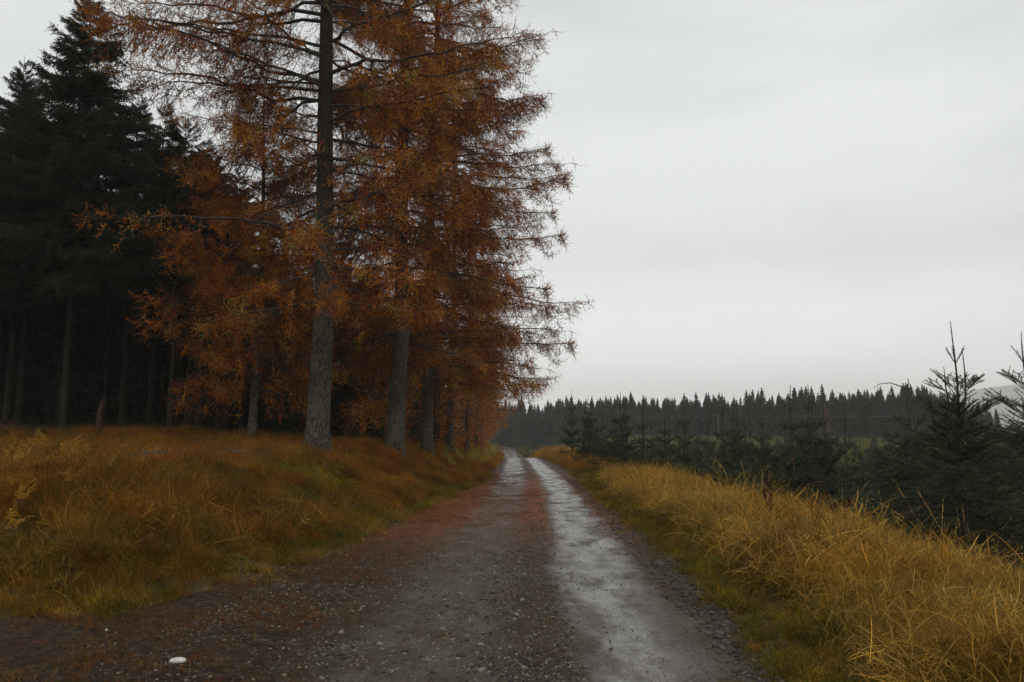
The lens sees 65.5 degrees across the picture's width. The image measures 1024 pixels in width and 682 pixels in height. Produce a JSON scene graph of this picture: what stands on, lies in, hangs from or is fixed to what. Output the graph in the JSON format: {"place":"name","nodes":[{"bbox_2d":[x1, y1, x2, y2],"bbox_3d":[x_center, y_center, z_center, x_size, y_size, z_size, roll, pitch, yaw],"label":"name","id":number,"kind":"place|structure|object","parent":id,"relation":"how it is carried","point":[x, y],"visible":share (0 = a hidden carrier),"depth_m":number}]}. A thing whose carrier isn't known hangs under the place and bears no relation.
{"place":"outdoors","nodes":[
{"label":"outdoors","id":0,"kind":"place"},
{"bbox_2d":[0,445,812,681],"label":"road","id":1,"kind":"structure","parent":0,"point":[648,614],"depth_m":7.23},
{"bbox_2d":[0,447,822,681],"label":"fallen needles","id":2,"kind":"object","parent":1,"relation":"on","point":[178,616],"depth_m":7.21},
{"bbox_2d":[0,384,1023,681],"bbox_3d":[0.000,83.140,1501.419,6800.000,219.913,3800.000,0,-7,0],"label":"ground","id":3,"kind":"structure","parent":0,"point":[1010,392],"depth_m":9.49},
{"bbox_2d":[0,500,32,534],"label":"bracken","id":4,"kind":"object","parent":3,"relation":"on","point":[10,519],"visible":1,"depth_m":9.11},
{"bbox_2d":[0,325,42,412],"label":"spruce tree","id":5,"kind":"object","parent":3,"relation":"on","point":[18,356],"visible":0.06,"depth_m":36.91},
{"bbox_2d":[14,480,41,505],"bbox_3d":[-5.916,1.860,9.791,0.371,0.342,0.319,-3,-8,25],"label":"bracken","id":6,"kind":"object","parent":3,"relation":"on","point":[22,494],"visible":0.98,"depth_m":9.73},
{"bbox_2d":[2,315,60,402],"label":"spruce tree","id":7,"kind":"object","parent":3,"relation":"on","point":[9,346],"visible":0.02,"depth_m":35.13},
{"bbox_2d":[23,429,55,453],"bbox_3d":[-10.233,2.219,17.281,0.694,0.640,0.597,3,-8,-25],"label":"bracken","id":8,"kind":"object","parent":3,"relation":"on","point":[46,441],"visible":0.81,"depth_m":17.38},
{"bbox_2d":[0,92,80,423],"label":"spruce tree","id":9,"kind":"object","parent":3,"relation":"on","point":[15,148],"visible":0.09,"depth_m":30.59},
{"bbox_2d":[0,132,85,423],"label":"spruce tree","id":10,"kind":"object","parent":3,"relation":"on","point":[18,405],"visible":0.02,"depth_m":31.54},
{"bbox_2d":[0,56,90,392],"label":"spruce tree","id":11,"kind":"object","parent":3,"relation":"on","point":[23,88],"visible":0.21,"depth_m":35.07},
{"bbox_2d":[0,316,99,423],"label":"spruce tree","id":12,"kind":"object","parent":3,"relation":"on","point":[44,353],"visible":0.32,"depth_m":36.97},
{"bbox_2d":[22,163,86,423],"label":"spruce tree","id":13,"kind":"object","parent":3,"relation":"on","point":[59,383],"visible":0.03,"depth_m":33.87},
{"bbox_2d":[38,312,109,416],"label":"spruce tree","id":14,"kind":"object","parent":3,"relation":"on","point":[73,413],"visible":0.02,"depth_m":38.67},
{"bbox_2d":[56,463,99,487],"bbox_3d":[-5.675,1.750,10.357,0.545,0.340,0.472,2,-8,-16],"label":"bracken","id":15,"kind":"object","parent":3,"relation":"on","point":[69,476],"visible":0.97,"depth_m":10.39},
{"bbox_2d":[0,0,174,431],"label":"spruce tree","id":16,"kind":"object","parent":3,"relation":"on","point":[89,134],"visible":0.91,"depth_m":28.66},
{"bbox_2d":[42,313,147,427],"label":"spruce tree","id":17,"kind":"object","parent":3,"relation":"on","point":[81,395],"visible":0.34,"depth_m":37.02},
{"bbox_2d":[95,398,104,434],"bbox_3d":[-13.588,2.630,26.171,0.343,1.572,0.303,0,-7,0],"label":"tree stump","id":18,"kind":"object","parent":3,"relation":"on","point":[99,421],"visible":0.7,"depth_m":26.13},
{"bbox_2d":[59,244,166,426],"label":"spruce tree","id":19,"kind":"object","parent":3,"relation":"on","point":[110,319],"visible":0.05,"depth_m":33.15},
{"bbox_2d":[65,95,171,427],"bbox_3d":[-15.839,-3.322,32.498,5.230,14.600,5.545,0,-7,0],"label":"spruce tree","id":20,"kind":"object","parent":3,"relation":"on","point":[155,142],"visible":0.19,"depth_m":32.36},
{"bbox_2d":[97,97,193,426],"bbox_3d":[-15.651,-3.359,34.510,5.491,15.330,5.823,0,-7,0],"label":"spruce tree","id":21,"kind":"object","parent":3,"relation":"on","point":[150,401],"visible":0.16,"depth_m":34.23},
{"bbox_2d":[99,342,210,425],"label":"spruce tree","id":22,"kind":"object","parent":3,"relation":"on","point":[136,387],"visible":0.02,"depth_m":37.70},
{"bbox_2d":[122,445,191,457],"bbox_3d":[-7.467,2.346,16.850,1.514,0.311,0.841,1,-7,-6],"label":"fallen branch","id":23,"kind":"object","parent":3,"relation":"on","point":[154,452],"visible":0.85,"depth_m":16.74},
{"bbox_2d":[89,179,236,428],"bbox_3d":[-16.225,-2.517,37.993,6.262,14.414,6.190,1,-7,-5],"label":"spruce tree","id":24,"kind":"object","parent":3,"relation":"on","point":[138,414],"visible":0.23,"depth_m":36.45},
{"bbox_2d":[95,116,257,430],"bbox_3d":[-12.241,-2.436,29.044,5.924,12.200,5.818,0,-7,0],"label":"spruce tree","id":25,"kind":"object","parent":3,"relation":"on","point":[156,269],"visible":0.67,"depth_m":28.63},
{"bbox_2d":[121,188,253,425],"bbox_3d":[-12.609,-1.453,31.467,5.236,10.980,5.332,4,-8,-28],"label":"spruce tree","id":26,"kind":"object","parent":3,"relation":"on","point":[189,363],"visible":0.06,"depth_m":30.89},
{"bbox_2d":[131,149,268,427],"bbox_3d":[-11.928,-1.841,30.745,5.527,11.590,5.628,-4,-8,31],"label":"spruce tree","id":27,"kind":"object","parent":3,"relation":"on","point":[187,308],"visible":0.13,"depth_m":30.15},
{"bbox_2d":[142,137,268,426],"bbox_3d":[-14.018,-2.612,36.525,5.545,14.600,5.230,5,-9,-36],"label":"spruce tree","id":28,"kind":"object","parent":3,"relation":"on","point":[193,417],"visible":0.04,"depth_m":36.06},
{"bbox_2d":[163,349,249,432],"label":"spruce tree","id":29,"kind":"object","parent":3,"relation":"on","point":[211,412],"visible":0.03,"depth_m":38.95},
{"bbox_2d":[162,244,280,429],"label":"spruce tree","id":30,"kind":"object","parent":3,"relation":"on","point":[217,413],"visible":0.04,"depth_m":32.44},
{"bbox_2d":[192,330,250,426],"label":"spruce tree","id":31,"kind":"object","parent":3,"relation":"on","point":[206,370],"visible":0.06,"depth_m":35.51},
{"bbox_2d":[180,267,269,431],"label":"spruce tree","id":32,"kind":"object","parent":3,"relation":"on","point":[205,344],"visible":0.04,"depth_m":32.73},
{"bbox_2d":[209,302,270,428],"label":"tree","id":33,"kind":"object","parent":3,"relation":"on","point":[241,412],"visible":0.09,"depth_m":32.93},
{"bbox_2d":[127,69,356,439],"bbox_3d":[-8.925,-2.852,26.982,7.633,13.263,7.659,0,-7,0],"label":"larch tree","id":34,"kind":"object","parent":3,"relation":"on","point":[210,291],"visible":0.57,"depth_m":26.33},
{"bbox_2d":[0,420,504,622],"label":"bank grass","id":35,"kind":"structure","parent":3,"relation":"on","point":[187,501],"depth_m":11.45},
{"bbox_2d":[227,170,286,430],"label":"spruce tree","id":36,"kind":"object","parent":3,"relation":"on","point":[229,423],"visible":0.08,"depth_m":38.96},
{"bbox_2d":[231,292,286,432],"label":"spruce tree","id":37,"kind":"object","parent":3,"relation":"on","point":[263,414],"visible":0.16,"depth_m":37.78},
{"bbox_2d":[0,575,572,681],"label":"verge moss","id":38,"kind":"object","parent":3,"relation":"on","point":[6,662],"visible":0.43,"depth_m":7.02},
{"bbox_2d":[261,272,338,437],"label":"spruce tree","id":39,"kind":"object","parent":3,"relation":"on","point":[293,423],"visible":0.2,"depth_m":33.81},
{"bbox_2d":[69,0,548,454],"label":"larch tree","id":40,"kind":"object","parent":3,"relation":"on","point":[327,300],"visible":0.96,"depth_m":23.31},
{"bbox_2d":[330,290,365,438],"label":"spruce tree","id":41,"kind":"object","parent":3,"relation":"on","point":[342,395],"visible":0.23,"depth_m":36.88},
{"bbox_2d":[338,273,410,441],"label":"spruce tree","id":42,"kind":"object","parent":3,"relation":"on","point":[370,431],"visible":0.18,"depth_m":39.28},
{"bbox_2d":[224,0,576,457],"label":"larch tree","id":43,"kind":"object","parent":3,"relation":"on","point":[395,432],"visible":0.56,"depth_m":28.11},
{"bbox_2d":[382,306,421,442],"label":"spruce tree","id":44,"kind":"object","parent":3,"relation":"on","point":[413,426],"visible":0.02,"depth_m":44.77},
{"bbox_2d":[387,304,421,439],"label":"spruce tree","id":45,"kind":"object","parent":3,"relation":"on","point":[412,432],"visible":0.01,"depth_m":48.88},
{"bbox_2d":[409,278,445,442],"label":"spruce tree","id":46,"kind":"object","parent":3,"relation":"on","point":[434,429],"visible":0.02,"depth_m":52.20},
{"bbox_2d":[262,0,594,457],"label":"larch tree","id":47,"kind":"object","parent":3,"relation":"on","point":[503,336],"visible":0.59,"depth_m":33.93},
{"bbox_2d":[359,75,548,456],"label":"larch tree","id":48,"kind":"object","parent":3,"relation":"on","point":[449,427],"visible":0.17,"depth_m":42.76},
{"bbox_2d":[433,207,528,457],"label":"larch tree","id":49,"kind":"object","parent":3,"relation":"on","point":[477,416],"visible":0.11,"depth_m":53.53},
{"bbox_2d":[456,356,513,448],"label":"larch tree","id":50,"kind":"object","parent":3,"relation":"on","point":[487,434],"visible":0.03,"depth_m":95.19},
{"bbox_2d":[454,314,518,448],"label":"larch tree","id":51,"kind":"object","parent":3,"relation":"on","point":[481,427],"visible":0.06,"depth_m":79.35},
{"bbox_2d":[454,270,521,449],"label":"larch tree","id":52,"kind":"object","parent":3,"relation":"on","point":[481,439],"visible":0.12,"depth_m":65.66},
{"bbox_2d":[0,416,1023,552],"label":"field vegetation","id":53,"kind":"object","parent":3,"relation":"on","point":[865,442],"visible":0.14,"depth_m":100.48},
{"bbox_2d":[512,399,526,448],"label":"spruce","id":54,"kind":"object","parent":3,"relation":"on","point":[520,435],"visible":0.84,"depth_m":219.24},
{"bbox_2d":[530,419,540,451],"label":"spruce","id":55,"kind":"object","parent":3,"relation":"on","point":[534,444],"visible":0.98,"depth_m":210.31},
{"bbox_2d":[540,409,551,449],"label":"spruce","id":56,"kind":"object","parent":3,"relation":"on","point":[545,436],"visible":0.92,"depth_m":206.00},
{"bbox_2d":[557,398,582,456],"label":"young spruce","id":57,"kind":"object","parent":3,"relation":"on","point":[567,441],"visible":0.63,"depth_m":59.41},
{"bbox_2d":[563,400,576,439],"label":"spruce","id":58,"kind":"object","parent":3,"relation":"on","point":[569,415],"visible":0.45,"depth_m":201.54},
{"bbox_2d":[568,403,604,460],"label":"young spruce","id":59,"kind":"object","parent":3,"relation":"on","point":[587,446],"visible":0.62,"depth_m":45.56},
{"bbox_2d":[579,407,616,463],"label":"young spruce","id":60,"kind":"object","parent":3,"relation":"on","point":[602,454],"visible":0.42,"depth_m":40.60},
{"bbox_2d":[596,401,609,437],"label":"spruce","id":61,"kind":"object","parent":3,"relation":"on","point":[602,421],"visible":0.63,"depth_m":189.98},
{"bbox_2d":[605,399,611,434],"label":"spruce","id":62,"kind":"object","parent":3,"relation":"on","point":[608,410],"visible":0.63,"depth_m":191.67},
{"bbox_2d":[601,406,627,459],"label":"young spruce","id":63,"kind":"object","parent":3,"relation":"on","point":[612,421],"visible":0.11,"depth_m":43.66},
{"bbox_2d":[607,395,639,466],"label":"young spruce","id":64,"kind":"object","parent":3,"relation":"on","point":[625,456],"visible":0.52,"depth_m":34.15},
{"bbox_2d":[590,392,657,465],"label":"young spruce","id":65,"kind":"object","parent":3,"relation":"on","point":[612,449],"visible":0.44,"depth_m":37.61},
{"bbox_2d":[624,392,639,437],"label":"spruce","id":66,"kind":"object","parent":3,"relation":"on","point":[633,419],"visible":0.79,"depth_m":183.94},
{"bbox_2d":[628,407,662,467],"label":"young spruce","id":67,"kind":"object","parent":3,"relation":"on","point":[640,443],"visible":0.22,"depth_m":35.65},
{"bbox_2d":[632,420,662,469],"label":"young spruce","id":68,"kind":"object","parent":3,"relation":"on","point":[641,454],"visible":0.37,"depth_m":32.69},
{"bbox_2d":[644,409,654,436],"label":"spruce","id":69,"kind":"object","parent":3,"relation":"on","point":[648,420],"visible":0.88,"depth_m":184.20},
{"bbox_2d":[660,398,673,436],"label":"spruce","id":70,"kind":"object","parent":3,"relation":"on","point":[667,415],"visible":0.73,"depth_m":177.72},
{"bbox_2d":[646,410,688,475],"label":"young spruce","id":71,"kind":"object","parent":3,"relation":"on","point":[665,441],"visible":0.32,"depth_m":33.15},
{"bbox_2d":[668,402,677,435],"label":"spruce","id":72,"kind":"object","parent":3,"relation":"on","point":[671,412],"visible":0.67,"depth_m":181.61},
{"bbox_2d":[665,397,704,478],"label":"young spruce","id":73,"kind":"object","parent":3,"relation":"on","point":[684,457],"visible":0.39,"depth_m":26.68},
{"bbox_2d":[680,398,695,435],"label":"spruce","id":74,"kind":"object","parent":3,"relation":"on","point":[688,426],"visible":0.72,"depth_m":171.21},
{"bbox_2d":[690,392,701,436],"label":"spruce","id":75,"kind":"object","parent":3,"relation":"on","point":[696,419],"visible":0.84,"depth_m":176.10},
{"bbox_2d":[699,393,712,436],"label":"spruce","id":76,"kind":"object","parent":3,"relation":"on","point":[704,428],"visible":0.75,"depth_m":175.48},
{"bbox_2d":[687,404,727,481],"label":"young spruce","id":77,"kind":"object","parent":3,"relation":"on","point":[704,443],"visible":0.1,"depth_m":28.21},
{"bbox_2d":[709,398,720,436],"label":"spruce","id":78,"kind":"object","parent":3,"relation":"on","point":[714,425],"visible":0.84,"depth_m":172.72},
{"bbox_2d":[444,387,993,446],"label":"distant forest","id":79,"kind":"object","parent":3,"relation":"on","point":[507,437],"visible":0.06,"depth_m":238.47},
{"bbox_2d":[682,395,766,496],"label":"young spruce","id":80,"kind":"object","parent":3,"relation":"on","point":[724,475],"visible":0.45,"depth_m":16.80},
{"bbox_2d":[709,403,754,485],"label":"young spruce","id":81,"kind":"object","parent":3,"relation":"on","point":[732,444],"visible":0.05,"depth_m":29.68},
{"bbox_2d":[729,396,741,436],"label":"spruce","id":82,"kind":"object","parent":3,"relation":"on","point":[734,413],"visible":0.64,"depth_m":168.07},
{"bbox_2d":[717,414,766,490],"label":"young spruce","id":83,"kind":"object","parent":3,"relation":"on","point":[738,458],"visible":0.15,"depth_m":21.74},
{"bbox_2d":[739,391,756,437],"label":"spruce","id":84,"kind":"object","parent":3,"relation":"on","point":[747,409],"visible":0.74,"depth_m":163.39},
{"bbox_2d":[729,405,768,494],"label":"young spruce","id":85,"kind":"object","parent":3,"relation":"on","point":[737,465],"visible":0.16,"depth_m":19.14},
{"bbox_2d":[750,389,758,434],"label":"spruce","id":86,"kind":"object","parent":3,"relation":"on","point":[753,405],"visible":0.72,"depth_m":165.01},
{"bbox_2d":[753,387,773,439],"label":"spruce","id":87,"kind":"object","parent":3,"relation":"on","point":[761,412],"visible":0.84,"depth_m":160.46},
{"bbox_2d":[742,417,791,493],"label":"young spruce","id":88,"kind":"object","parent":3,"relation":"on","point":[762,450],"visible":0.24,"depth_m":24.67},
{"bbox_2d":[762,467,773,516],"bbox_3d":[3.617,2.257,11.304,0.211,0.948,0.281,0,-7,0],"label":"dock plant","id":89,"kind":"object","parent":3,"relation":"on","point":[767,490],"visible":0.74,"depth_m":11.23},
{"bbox_2d":[767,401,779,436],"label":"spruce","id":90,"kind":"object","parent":3,"relation":"on","point":[771,415],"visible":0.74,"depth_m":163.66},
{"bbox_2d":[532,443,1023,681],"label":"golden verge grass","id":91,"kind":"structure","parent":3,"relation":"on","point":[960,618],"depth_m":7.51},
{"bbox_2d":[765,444,791,493],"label":"young spruce","id":92,"kind":"object","parent":3,"relation":"on","point":[774,457],"visible":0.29,"depth_m":27.58},
{"bbox_2d":[775,397,788,438],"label":"spruce","id":93,"kind":"object","parent":3,"relation":"on","point":[782,415],"visible":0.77,"depth_m":159.57},
{"bbox_2d":[777,436,802,488],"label":"young spruce","id":94,"kind":"object","parent":3,"relation":"on","point":[787,469],"visible":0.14,"depth_m":27.23},
{"bbox_2d":[758,385,825,504],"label":"young spruce","id":95,"kind":"object","parent":3,"relation":"on","point":[793,483],"visible":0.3,"depth_m":21.21},
{"bbox_2d":[785,387,805,435],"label":"spruce","id":96,"kind":"object","parent":3,"relation":"on","point":[794,412],"visible":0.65,"depth_m":158.87},
{"bbox_2d":[797,387,809,433],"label":"spruce","id":97,"kind":"object","parent":3,"relation":"on","point":[802,408],"visible":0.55,"depth_m":161.48},
{"bbox_2d":[806,386,816,436],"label":"spruce","id":98,"kind":"object","parent":3,"relation":"on","point":[812,398],"visible":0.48,"depth_m":161.62},
{"bbox_2d":[766,388,869,522],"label":"young spruce","id":99,"kind":"object","parent":3,"relation":"on","point":[808,435],"visible":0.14,"depth_m":22.26},
{"bbox_2d":[812,384,833,436],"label":"spruce","id":100,"kind":"object","parent":3,"relation":"on","point":[822,397],"visible":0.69,"depth_m":156.33},
{"bbox_2d":[795,407,869,524],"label":"young spruce","id":101,"kind":"object","parent":3,"relation":"on","point":[822,459],"visible":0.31,"depth_m":17.90},
{"bbox_2d":[815,437,861,509],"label":"young spruce","id":102,"kind":"object","parent":3,"relation":"on","point":[838,471],"visible":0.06,"depth_m":20.44},
{"bbox_2d":[839,393,849,438],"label":"spruce","id":103,"kind":"object","parent":3,"relation":"on","point":[842,404],"visible":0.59,"depth_m":157.85},
{"bbox_2d":[809,406,892,515],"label":"young spruce","id":104,"kind":"object","parent":3,"relation":"on","point":[848,445],"visible":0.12,"depth_m":25.17},
{"bbox_2d":[855,390,867,433],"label":"spruce","id":105,"kind":"object","parent":3,"relation":"on","point":[860,407],"visible":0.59,"depth_m":156.71},
{"bbox_2d":[844,439,887,535],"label":"young spruce","id":106,"kind":"object","parent":3,"relation":"on","point":[866,479],"visible":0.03,"depth_m":19.07},
{"bbox_2d":[865,435,905,504],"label":"young spruce","id":107,"kind":"object","parent":3,"relation":"on","point":[879,459],"visible":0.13,"depth_m":28.75},
{"bbox_2d":[866,426,916,507],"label":"young spruce","id":108,"kind":"object","parent":3,"relation":"on","point":[890,464],"visible":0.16,"depth_m":26.20},
{"bbox_2d":[898,383,908,436],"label":"spruce","id":109,"kind":"object","parent":3,"relation":"on","point":[903,402],"visible":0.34,"depth_m":149.70},
{"bbox_2d":[874,416,945,516],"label":"young spruce","id":110,"kind":"object","parent":3,"relation":"on","point":[903,449],"visible":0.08,"depth_m":23.92},
{"bbox_2d":[903,384,925,437],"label":"spruce","id":111,"kind":"object","parent":3,"relation":"on","point":[912,413],"visible":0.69,"depth_m":146.95},
{"bbox_2d":[827,380,1005,554],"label":"young spruce","id":112,"kind":"object","parent":3,"relation":"on","point":[907,474],"visible":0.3,"depth_m":14.38},
{"bbox_2d":[915,387,929,430],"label":"spruce","id":113,"kind":"object","parent":3,"relation":"on","point":[920,404],"visible":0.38,"depth_m":148.00},
{"bbox_2d":[853,321,1023,580],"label":"young spruce","id":114,"kind":"object","parent":3,"relation":"on","point":[954,440],"visible":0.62,"depth_m":10.95},
{"bbox_2d":[900,390,984,545],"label":"young spruce","id":115,"kind":"object","parent":3,"relation":"on","point":[924,472],"visible":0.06,"depth_m":17.25},
{"bbox_2d":[923,416,1000,547],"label":"young spruce","id":116,"kind":"object","parent":3,"relation":"on","point":[949,505],"visible":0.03,"depth_m":14.28},
{"bbox_2d":[930,333,1023,575],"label":"young spruce","id":117,"kind":"object","parent":3,"relation":"on","point":[1019,443],"visible":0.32,"depth_m":12.22},
{"bbox_2d":[968,422,1023,532],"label":"young spruce","id":118,"kind":"object","parent":3,"relation":"on","point":[995,475],"visible":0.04,"depth_m":21.07},
{"bbox_2d":[0,0,1023,411],"label":"sky","id":119,"kind":"structure","parent":0,"point":[773,196]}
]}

